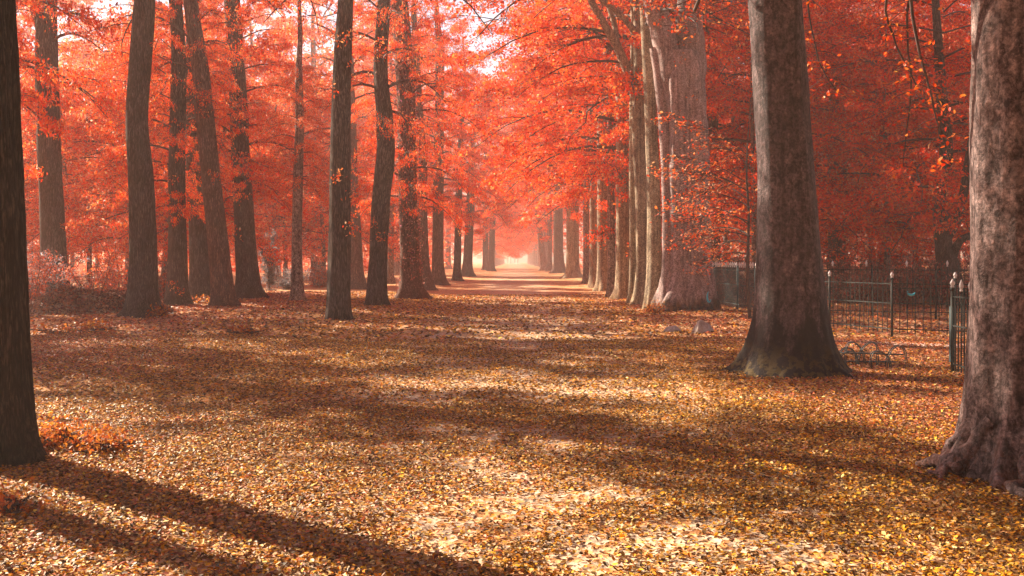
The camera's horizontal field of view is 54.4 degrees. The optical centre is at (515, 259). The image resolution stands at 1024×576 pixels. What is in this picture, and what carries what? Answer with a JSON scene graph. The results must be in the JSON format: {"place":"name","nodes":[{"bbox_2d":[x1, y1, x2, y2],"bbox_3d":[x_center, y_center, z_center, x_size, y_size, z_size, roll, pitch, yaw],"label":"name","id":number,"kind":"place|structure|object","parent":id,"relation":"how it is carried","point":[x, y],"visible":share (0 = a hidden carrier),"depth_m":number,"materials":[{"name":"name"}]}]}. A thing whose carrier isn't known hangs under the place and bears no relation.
{"place":"outdoors","nodes":[
{"label":"outdoors","id":0,"kind":"place"},
{"bbox_2d":[16,0,970,262],"label":"sky","id":1,"kind":"structure","parent":0,"point":[489,69],"materials":[{"name":"white"}]},
{"bbox_2d":[0,263,1023,575],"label":"ground","id":2,"kind":"structure","parent":0,"point":[508,279],"depth_m":7.99,"materials":[{"name":"orange plant"}]},
{"bbox_2d":[0,0,47,469],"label":"oak tree","id":3,"kind":"object","parent":2,"relation":"on","point":[20,442],"visible":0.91,"depth_m":7.79,"materials":[{"name":"red plant"}]},
{"bbox_2d":[0,474,47,524],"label":"woodland herb","id":4,"kind":"object","parent":2,"relation":"on","point":[8,506],"visible":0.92,"depth_m":6.30,"materials":[{"name":"orange plant"}]},
{"bbox_2d":[16,5,66,182],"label":"oak tree","id":5,"kind":"object","parent":2,"relation":"on","point":[23,39],"visible":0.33,"depth_m":34.89,"materials":[{"name":"red plant"}]},
{"bbox_2d":[26,236,66,299],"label":"bramble bush","id":6,"kind":"object","parent":2,"relation":"on","point":[37,282],"visible":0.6,"depth_m":33.91,"materials":[{"name":"red plant"}]},
{"bbox_2d":[27,249,89,295],"bbox_3d":[-17.180,0.503,36.423,2.490,2.015,2.608,0,0,0],"label":"bramble bush","id":7,"kind":"object","parent":2,"relation":"on","point":[57,284],"visible":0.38,"depth_m":36.28,"materials":[{"name":"red plant"}]},
{"bbox_2d":[21,111,95,249],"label":"young beech","id":8,"kind":"object","parent":2,"relation":"on","point":[36,218],"depth_m":49.92,"materials":[{"name":"red plant"}]},
{"bbox_2d":[16,0,107,276],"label":"young beech","id":9,"kind":"object","parent":2,"relation":"on","point":[20,19],"visible":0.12,"depth_m":91.92,"materials":[{"name":"red plant"}]},
{"bbox_2d":[19,46,112,290],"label":"young beech","id":10,"kind":"object","parent":2,"relation":"on","point":[29,160],"visible":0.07,"depth_m":47.70,"materials":[{"name":"red plant"}]},
{"bbox_2d":[37,406,98,452],"bbox_3d":[-4.005,1.440,8.609,0.864,0.384,0.961,0,0,-39],"label":"woodland herb","id":11,"kind":"object","parent":2,"relation":"on","point":[54,439],"visible":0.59,"depth_m":8.46,"materials":[{"name":"orange plant"}]},
{"bbox_2d":[16,0,124,170],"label":"oak tree","id":12,"kind":"object","parent":2,"relation":"on","point":[49,124],"visible":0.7,"depth_m":29.97,"materials":[{"name":"red plant"}]},
{"bbox_2d":[16,0,130,288],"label":"oak tree","id":13,"kind":"object","parent":2,"relation":"on","point":[52,225],"visible":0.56,"depth_m":37.23,"materials":[{"name":"red plant"}]},
{"bbox_2d":[29,285,119,314],"bbox_3d":[-12.538,1.125,27.986,3.429,0.855,1.933,0,0,0],"label":"leaf heap","id":14,"kind":"object","parent":2,"relation":"on","point":[66,299],"visible":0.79,"depth_m":27.61,"materials":[{"name":"brown plant"}]},
{"bbox_2d":[30,316,127,335],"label":"woodland herb","id":15,"kind":"object","parent":2,"relation":"on","point":[88,328],"visible":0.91,"depth_m":20.41,"materials":[{"name":"red plant"}]},
{"bbox_2d":[35,107,124,276],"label":"young beech","id":16,"kind":"object","parent":2,"relation":"on","point":[105,189],"visible":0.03,"depth_m":69.72,"materials":[{"name":"red plant"}]},
{"bbox_2d":[20,52,156,265],"bbox_3d":[-21.381,-4.059,46.626,9.119,11.917,10.406,0,0,0],"label":"young beech","id":17,"kind":"object","parent":2,"relation":"on","point":[26,119],"visible":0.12,"depth_m":46.20,"materials":[{"name":"red plant"}]},
{"bbox_2d":[56,255,127,292],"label":"bramble bush","id":18,"kind":"object","parent":2,"relation":"on","point":[69,274],"visible":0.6,"depth_m":35.21,"materials":[{"name":"red plant"}]},
{"bbox_2d":[19,40,165,289],"bbox_3d":[-19.524,-4.063,45.825,8.220,11.889,8.190,0,0,-36],"label":"young beech","id":19,"kind":"object","parent":2,"relation":"on","point":[72,212],"visible":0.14,"depth_m":44.32,"materials":[{"name":"red plant"}]},
{"bbox_2d":[45,412,150,457],"bbox_3d":[-3.481,1.443,8.236,0.801,0.359,0.720,0,0,0],"label":"woodland herb","id":20,"kind":"object","parent":2,"relation":"on","point":[96,443],"visible":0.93,"depth_m":8.24,"materials":[{"name":"orange plant"}]},
{"bbox_2d":[82,241,128,291],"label":"bramble bush","id":21,"kind":"object","parent":2,"relation":"on","point":[119,267],"visible":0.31,"depth_m":38.65,"materials":[{"name":"red plant"}]},
{"bbox_2d":[58,17,165,273],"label":"young beech","id":22,"kind":"object","parent":2,"relation":"on","point":[83,50],"visible":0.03,"depth_m":101.27,"materials":[{"name":"red plant"}]},
{"bbox_2d":[23,54,223,286],"bbox_3d":[-17.341,-3.773,43.959,8.866,11.385,8.584,0,0,0],"label":"young beech","id":23,"kind":"object","parent":2,"relation":"on","point":[96,238],"visible":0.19,"depth_m":42.67,"materials":[{"name":"red plant"}]},
{"bbox_2d":[97,289,172,311],"bbox_3d":[-11.138,1.172,28.477,2.758,0.727,1.597,0,0,0],"label":"leaf heap","id":24,"kind":"object","parent":2,"relation":"on","point":[118,297],"visible":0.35,"depth_m":28.14,"materials":[{"name":"brown plant"}]},
{"bbox_2d":[142,302,176,317],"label":"woodland herb","id":25,"kind":"object","parent":2,"relation":"on","point":[159,312],"visible":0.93,"depth_m":26.49,"materials":[{"name":"red plant"}]},
{"bbox_2d":[16,0,306,318],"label":"oak tree","id":26,"kind":"object","parent":2,"relation":"on","point":[142,295],"visible":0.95,"depth_m":26.64,"materials":[{"name":"red plant"}]},
{"bbox_2d":[158,261,166,299],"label":"bramble bush","id":27,"kind":"object","parent":2,"relation":"on","point":[161,281],"visible":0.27,"depth_m":37.73,"materials":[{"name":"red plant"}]},
{"bbox_2d":[59,7,276,285],"bbox_3d":[-15.203,-4.031,42.393,9.596,11.901,9.278,0,0,0],"label":"young beech","id":28,"kind":"object","parent":2,"relation":"on","point":[87,179],"visible":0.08,"depth_m":41.03,"materials":[{"name":"red plant"}]},
{"bbox_2d":[88,0,256,305],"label":"oak tree","id":29,"kind":"object","parent":2,"relation":"on","point":[177,292],"visible":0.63,"depth_m":32.94,"materials":[{"name":"red plant"}]},
{"bbox_2d":[76,32,284,282],"bbox_3d":[-13.417,-3.678,41.158,7.884,11.097,7.774,0,0,0],"label":"young beech","id":30,"kind":"object","parent":2,"relation":"on","point":[165,214],"visible":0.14,"depth_m":39.84,"materials":[{"name":"red plant"}]},
{"bbox_2d":[109,0,252,306],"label":"oak tree","id":31,"kind":"object","parent":2,"relation":"on","point":[222,290],"visible":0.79,"depth_m":32.38,"materials":[{"name":"red plant"}]},
{"bbox_2d":[118,0,257,300],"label":"oak tree","id":32,"kind":"object","parent":2,"relation":"on","point":[199,280],"visible":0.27,"depth_m":35.94,"materials":[{"name":"red plant"}]},
{"bbox_2d":[98,15,320,272],"bbox_3d":[-12.500,-3.877,41.378,8.783,11.475,9.573,0,0,0],"label":"young beech","id":33,"kind":"object","parent":2,"relation":"on","point":[255,98],"visible":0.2,"depth_m":39.94,"materials":[{"name":"red plant"}]},
{"bbox_2d":[152,0,323,298],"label":"oak tree","id":34,"kind":"object","parent":2,"relation":"on","point":[248,284],"visible":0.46,"depth_m":38.71,"materials":[{"name":"red plant"}]},
{"bbox_2d":[222,318,264,335],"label":"woodland herb","id":35,"kind":"object","parent":2,"relation":"on","point":[243,331],"visible":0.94,"depth_m":19.94,"materials":[{"name":"red plant"}]},
{"bbox_2d":[184,0,329,239],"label":"young beech","id":36,"kind":"object","parent":2,"relation":"on","point":[268,20],"visible":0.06,"depth_m":89.10,"materials":[{"name":"red plant"}]},
{"bbox_2d":[258,220,282,290],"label":"conical shrub","id":37,"kind":"object","parent":2,"relation":"on","point":[269,278],"visible":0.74,"depth_m":46.86,"materials":[{"name":"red plant"}]},
{"bbox_2d":[221,90,331,281],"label":"young beech","id":38,"kind":"object","parent":2,"relation":"on","point":[286,219],"visible":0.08,"depth_m":56.28,"materials":[{"name":"red plant"}]},
{"bbox_2d":[266,262,315,289],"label":"bramble bush","id":39,"kind":"object","parent":2,"relation":"on","point":[286,284],"visible":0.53,"depth_m":49.88,"materials":[{"name":"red plant"}]},
{"bbox_2d":[251,0,331,300],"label":"beech tree","id":40,"kind":"object","parent":2,"relation":"on","point":[296,159],"visible":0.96,"depth_m":36.04,"materials":[{"name":"red plant"}]},
{"bbox_2d":[220,58,362,280],"bbox_3d":[-13.181,-4.750,57.659,9.664,13.332,9.667,0,0,0],"label":"young beech","id":41,"kind":"object","parent":2,"relation":"on","point":[267,206],"visible":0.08,"depth_m":56.07,"materials":[{"name":"red plant"}]},
{"bbox_2d":[226,73,372,263],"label":"young beech","id":42,"kind":"object","parent":2,"relation":"on","point":[325,117],"visible":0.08,"depth_m":55.81,"materials":[{"name":"red plant"}]},
{"bbox_2d":[291,38,329,279],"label":"beech tree","id":43,"kind":"object","parent":2,"relation":"on","point":[313,262],"depth_m":73.56,"materials":[{"name":"red plant"}]},
{"bbox_2d":[250,0,375,276],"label":"young beech","id":44,"kind":"object","parent":2,"relation":"on","point":[310,31],"visible":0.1,"depth_m":82.34,"materials":[{"name":"red plant"}]},
{"bbox_2d":[303,264,326,287],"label":"bramble bush","id":45,"kind":"object","parent":2,"relation":"on","point":[317,281],"visible":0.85,"depth_m":53.86,"materials":[{"name":"red plant"}]},
{"bbox_2d":[252,92,399,286],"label":"young beech","id":46,"kind":"object","parent":2,"relation":"on","point":[322,238],"visible":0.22,"depth_m":54.51,"materials":[{"name":"red plant"}]},
{"bbox_2d":[282,0,396,288],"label":"oak tree","id":47,"kind":"object","parent":2,"relation":"on","point":[358,280],"visible":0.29,"depth_m":52.11,"materials":[{"name":"red plant"}]},
{"bbox_2d":[318,123,397,264],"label":"young beech","id":48,"kind":"object","parent":2,"relation":"on","point":[364,247],"visible":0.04,"depth_m":80.48,"materials":[{"name":"red plant"}]},
{"bbox_2d":[236,0,528,320],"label":"tree","id":49,"kind":"object","parent":2,"relation":"on","point":[338,301],"visible":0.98,"depth_m":25.97,"materials":[{"name":"red plant"}]},
{"bbox_2d":[306,0,464,305],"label":"oak tree","id":50,"kind":"object","parent":2,"relation":"on","point":[376,290],"visible":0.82,"depth_m":33.49,"materials":[{"name":"red plant"}]},
{"bbox_2d":[355,3,434,283],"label":"beech tree","id":51,"kind":"object","parent":2,"relation":"on","point":[390,273],"visible":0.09,"depth_m":62.03,"materials":[{"name":"red plant"}]},
{"bbox_2d":[353,37,457,272],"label":"young beech","id":52,"kind":"object","parent":2,"relation":"on","point":[429,224],"depth_m":101.16,"materials":[{"name":"red plant"}]},
{"bbox_2d":[335,0,491,299],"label":"ivy clad tree","id":53,"kind":"object","parent":2,"relation":"on","point":[411,283],"visible":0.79,"depth_m":40.30,"materials":[{"name":"red plant"}]},
{"bbox_2d":[351,0,483,290],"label":"oak tree","id":54,"kind":"object","parent":2,"relation":"on","point":[428,281],"visible":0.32,"depth_m":50.84,"materials":[{"name":"red plant"}]},
{"bbox_2d":[390,1,507,285],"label":"beech tree","id":55,"kind":"object","parent":2,"relation":"on","point":[438,274],"visible":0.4,"depth_m":60.05,"materials":[{"name":"red plant"}]},
{"bbox_2d":[444,171,463,268],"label":"beech tree","id":56,"kind":"object","parent":2,"relation":"on","point":[448,244],"visible":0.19,"depth_m":165.51,"materials":[{"name":"red plant"}]},
{"bbox_2d":[395,38,518,280],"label":"beech tree","id":57,"kind":"object","parent":2,"relation":"on","point":[456,275],"visible":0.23,"depth_m":73.51,"materials":[{"name":"red plant"}]},
{"bbox_2d":[428,76,524,276],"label":"beech tree","id":58,"kind":"object","parent":2,"relation":"on","point":[467,268],"visible":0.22,"depth_m":94.46,"materials":[{"name":"red plant"}]},
{"bbox_2d":[444,154,533,257],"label":"beech tree","id":59,"kind":"object","parent":2,"relation":"on","point":[502,236],"visible":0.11,"depth_m":173.83,"materials":[{"name":"red plant"}]},
{"bbox_2d":[430,78,552,269],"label":"beech tree","id":60,"kind":"object","parent":2,"relation":"on","point":[485,257],"visible":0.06,"depth_m":149.63,"materials":[{"name":"red plant"}]},
{"bbox_2d":[453,168,529,258],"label":"beech tree","id":61,"kind":"object","parent":2,"relation":"on","point":[507,241],"visible":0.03,"depth_m":197.34,"materials":[{"name":"red plant"}]},
{"bbox_2d":[17,0,969,272],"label":"wood","id":62,"kind":"object","parent":2,"relation":"on","point":[305,264],"visible":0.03,"depth_m":134.66,"materials":[{"name":"red plant"}]},
{"bbox_2d":[444,87,545,270],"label":"beech tree","id":63,"kind":"object","parent":2,"relation":"on","point":[491,261],"visible":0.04,"depth_m":139.58,"materials":[{"name":"red plant"}]},
{"bbox_2d":[30,331,966,407],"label":"fallen leaves","id":64,"kind":"object","parent":2,"relation":"on","point":[275,352],"visible":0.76,"depth_m":14.21,"materials":[{"name":"orange plant"}]},
{"bbox_2d":[30,290,969,339],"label":"fallen leaves","id":65,"kind":"object","parent":2,"relation":"on","point":[406,302],"visible":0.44,"depth_m":26.17,"materials":[{"name":"orange plant"}]},
{"bbox_2d":[0,399,1023,575],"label":"fallen leaves","id":66,"kind":"object","parent":2,"relation":"on","point":[210,433],"visible":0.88,"depth_m":6.92,"materials":[{"name":"brown plant"}]},
{"bbox_2d":[470,82,589,270],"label":"beech tree","id":67,"kind":"object","parent":2,"relation":"on","point":[548,239],"visible":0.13,"depth_m":139.57,"materials":[{"name":"red plant"}]},
{"bbox_2d":[475,99,589,270],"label":"beech tree","id":68,"kind":"object","parent":2,"relation":"on","point":[543,263],"visible":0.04,"depth_m":149.58,"materials":[{"name":"red plant"}]},
{"bbox_2d":[477,43,589,273],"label":"beech tree","id":69,"kind":"object","parent":2,"relation":"on","point":[558,259],"visible":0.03,"depth_m":116.64,"materials":[{"name":"red plant"}]},
{"bbox_2d":[488,159,582,262],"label":"beech tree","id":70,"kind":"object","parent":2,"relation":"on","point":[528,243],"visible":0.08,"depth_m":181.61,"materials":[{"name":"red plant"}]},
{"bbox_2d":[464,2,614,278],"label":"beech tree","id":71,"kind":"object","parent":2,"relation":"on","point":[572,270],"visible":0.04,"depth_m":84.28,"materials":[{"name":"red plant"}]},
{"bbox_2d":[478,9,615,283],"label":"beech tree","id":72,"kind":"object","parent":2,"relation":"on","point":[586,250],"visible":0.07,"depth_m":65.09,"materials":[{"name":"red plant"}]},
{"bbox_2d":[480,1,661,287],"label":"beech tree","id":73,"kind":"object","parent":2,"relation":"on","point":[593,255],"visible":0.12,"depth_m":56.69,"materials":[{"name":"red plant"}]},
{"bbox_2d":[433,0,749,304],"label":"beech tree","id":74,"kind":"object","parent":2,"relation":"on","point":[612,37],"visible":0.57,"depth_m":34.70,"materials":[{"name":"brown plant"}]},
{"bbox_2d":[451,0,740,290],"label":"beech tree","id":75,"kind":"object","parent":2,"relation":"on","point":[601,275],"visible":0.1,"depth_m":49.49,"materials":[{"name":"red plant"}]},
{"bbox_2d":[452,0,749,297],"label":"beech tree","id":76,"kind":"object","parent":2,"relation":"on","point":[610,203],"visible":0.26,"depth_m":41.74,"materials":[{"name":"red plant"}]},
{"bbox_2d":[498,1,729,257],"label":"tree","id":77,"kind":"object","parent":2,"relation":"on","point":[543,205],"visible":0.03,"depth_m":78.37,"materials":[{"name":"red plant"}]},
{"bbox_2d":[476,0,754,298],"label":"beech tree","id":78,"kind":"object","parent":2,"relation":"on","point":[621,286],"visible":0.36,"depth_m":40.34,"materials":[{"name":"red plant"}]},
{"bbox_2d":[484,0,749,312],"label":"tree","id":79,"kind":"object","parent":2,"relation":"on","point":[679,65],"visible":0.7,"depth_m":29.48,"materials":[{"name":"brown plant"}]},
{"bbox_2d":[437,0,818,302],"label":"beech tree","id":80,"kind":"object","parent":2,"relation":"on","point":[635,41],"visible":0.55,"depth_m":35.41,"materials":[{"name":"red plant"}]},
{"bbox_2d":[444,0,873,309],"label":"beech tree","id":81,"kind":"object","parent":2,"relation":"on","point":[654,266],"visible":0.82,"depth_m":30.73,"materials":[{"name":"brown plant"}]},
{"bbox_2d":[642,104,756,318],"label":"young beech","id":82,"kind":"object","parent":2,"relation":"on","point":[712,191],"visible":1,"depth_m":26.48,"materials":[{"name":"red plant"}]},
{"bbox_2d":[692,320,713,333],"bbox_3d":[4.054,1.608,21.635,0.547,0.612,0.457,0,0,0],"label":"boulder","id":83,"kind":"object","parent":2,"relation":"on","point":[701,326],"visible":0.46,"depth_m":21.54,"materials":[{"name":"grey stone"}]},
{"bbox_2d":[552,0,863,287],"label":"beech tree","id":84,"kind":"object","parent":2,"relation":"on","point":[711,124],"visible":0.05,"depth_m":41.36,"materials":[{"name":"red plant"}]},
{"bbox_2d":[589,0,853,287],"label":"young beech","id":85,"kind":"object","parent":2,"relation":"on","point":[733,134],"visible":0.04,"depth_m":40.19,"materials":[{"name":"red plant"}]},
{"bbox_2d":[716,254,745,300],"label":"bramble bush","id":86,"kind":"object","parent":2,"relation":"on","point":[725,289],"visible":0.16,"depth_m":35.80,"materials":[{"name":"red plant"}]},
{"bbox_2d":[712,262,755,309],"bbox_3d":[6.659,0.810,30.250,0.236,1.522,11.568,0,0,0],"label":"iron railing","id":87,"kind":"object","parent":2,"relation":"on","point":[734,283],"visible":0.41,"depth_m":30.35,"materials":[{"name":"grey metal"}]},
{"bbox_2d":[604,0,931,273],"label":"young beech","id":88,"kind":"object","parent":2,"relation":"on","point":[752,177],"visible":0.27,"depth_m":35.45,"materials":[{"name":"red plant"}]},
{"bbox_2d":[721,0,855,379],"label":"beech tree","id":89,"kind":"object","parent":2,"relation":"on","point":[790,335],"visible":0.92,"depth_m":13.83,"materials":[{"name":"brown plant"}]},
{"bbox_2d":[718,0,957,265],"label":"young beech","id":90,"kind":"object","parent":2,"relation":"on","point":[853,178],"visible":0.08,"depth_m":40.58,"materials":[{"name":"red plant"}]},
{"bbox_2d":[710,0,969,293],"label":"beech tree","id":91,"kind":"object","parent":2,"relation":"on","point":[835,239],"visible":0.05,"depth_m":42.49,"materials":[{"name":"red plant"}]},
{"bbox_2d":[744,0,970,290],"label":"young beech","id":92,"kind":"object","parent":2,"relation":"on","point":[831,227],"visible":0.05,"depth_m":41.24,"materials":[{"name":"red plant"}]},
{"bbox_2d":[824,258,894,303],"bbox_3d":[11.534,0.762,33.955,2.768,1.641,2.940,0,0,-16],"label":"bramble bush","id":93,"kind":"object","parent":2,"relation":"on","point":[855,296],"visible":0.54,"depth_m":33.68,"materials":[{"name":"red plant"}]},
{"bbox_2d":[750,0,970,289],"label":"young beech","id":94,"kind":"object","parent":2,"relation":"on","point":[866,130],"visible":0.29,"depth_m":35.82,"materials":[{"name":"red plant"}]},
{"bbox_2d":[820,231,909,284],"bbox_3d":[14.764,-0.086,43.583,5.091,3.193,4.412,0,0,0],"label":"bramble bush","id":95,"kind":"object","parent":2,"relation":"on","point":[864,257],"visible":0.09,"depth_m":43.25,"materials":[{"name":"red plant"}]},
{"bbox_2d":[821,238,914,294],"bbox_3d":[13.137,0.004,40.938,5.325,3.175,4.472,0,0,43],"label":"bramble bush","id":96,"kind":"object","parent":2,"relation":"on","point":[835,265],"visible":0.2,"depth_m":40.97,"materials":[{"name":"red plant"}]},
{"bbox_2d":[839,341,907,367],"bbox_3d":[5.256,1.426,15.071,1.225,0.380,0.412,0,0,7],"label":"bicycle rack","id":97,"kind":"object","parent":2,"relation":"on","point":[888,354],"visible":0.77,"depth_m":14.99,"materials":[{"name":"metal"}]},
{"bbox_2d":[802,0,970,303],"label":"beech tree","id":98,"kind":"object","parent":2,"relation":"on","point":[946,249],"visible":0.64,"depth_m":33.86,"materials":[{"name":"red plant"}]},
{"bbox_2d":[819,30,969,289],"bbox_3d":[19.635,-4.821,48.960,12.005,13.426,11.447,0,0,0],"label":"young beech","id":99,"kind":"object","parent":2,"relation":"on","point":[893,244],"visible":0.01,"depth_m":48.60,"materials":[{"name":"red plant"}]},
{"bbox_2d":[824,271,968,337],"bbox_3d":[7.708,0.926,21.492,1.594,1.392,6.236,0,0,-32],"label":"iron railing","id":100,"kind":"object","parent":2,"relation":"on","point":[829,281],"visible":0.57,"depth_m":20.18,"materials":[{"name":"black metal"}]},
{"bbox_2d":[823,260,969,319],"bbox_3d":[10.578,0.809,26.438,5.897,1.622,0.717,0,0,15],"label":"iron railing","id":101,"kind":"object","parent":2,"relation":"on","point":[912,288],"visible":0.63,"depth_m":26.27,"materials":[{"name":"black metal"}]},
{"bbox_2d":[868,248,938,305],"bbox_3d":[12.899,0.574,33.292,2.300,1.997,2.977,0,0,29],"label":"bramble bush","id":102,"kind":"object","parent":2,"relation":"on","point":[903,291],"visible":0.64,"depth_m":32.81,"materials":[{"name":"red plant"}]},
{"bbox_2d":[844,0,970,238],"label":"young beech","id":103,"kind":"object","parent":2,"relation":"on","point":[928,17],"visible":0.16,"depth_m":36.99,"materials":[{"name":"red plant"}]},
{"bbox_2d":[856,241,962,282],"bbox_3d":[18.720,-0.078,48.739,4.834,3.494,5.065,0,0,0],"label":"bramble bush","id":104,"kind":"object","parent":2,"relation":"on","point":[929,261],"visible":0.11,"depth_m":48.34,"materials":[{"name":"red plant"}]},
{"bbox_2d":[803,0,1023,498],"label":"beech tree","id":105,"kind":"object","parent":2,"relation":"on","point":[985,442],"visible":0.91,"depth_m":7.29,"materials":[{"name":"brown plant"}]},
{"bbox_2d":[919,259,969,307],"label":"bramble bush","id":106,"kind":"object","parent":2,"relation":"on","point":[944,291],"visible":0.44,"depth_m":31.78,"materials":[{"name":"red plant"}]},
{"bbox_2d":[949,279,969,372],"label":"iron railing","id":107,"kind":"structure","parent":2,"relation":"on","point":[952,333],"depth_m":14.21,"materials":[{"name":"black metal"}]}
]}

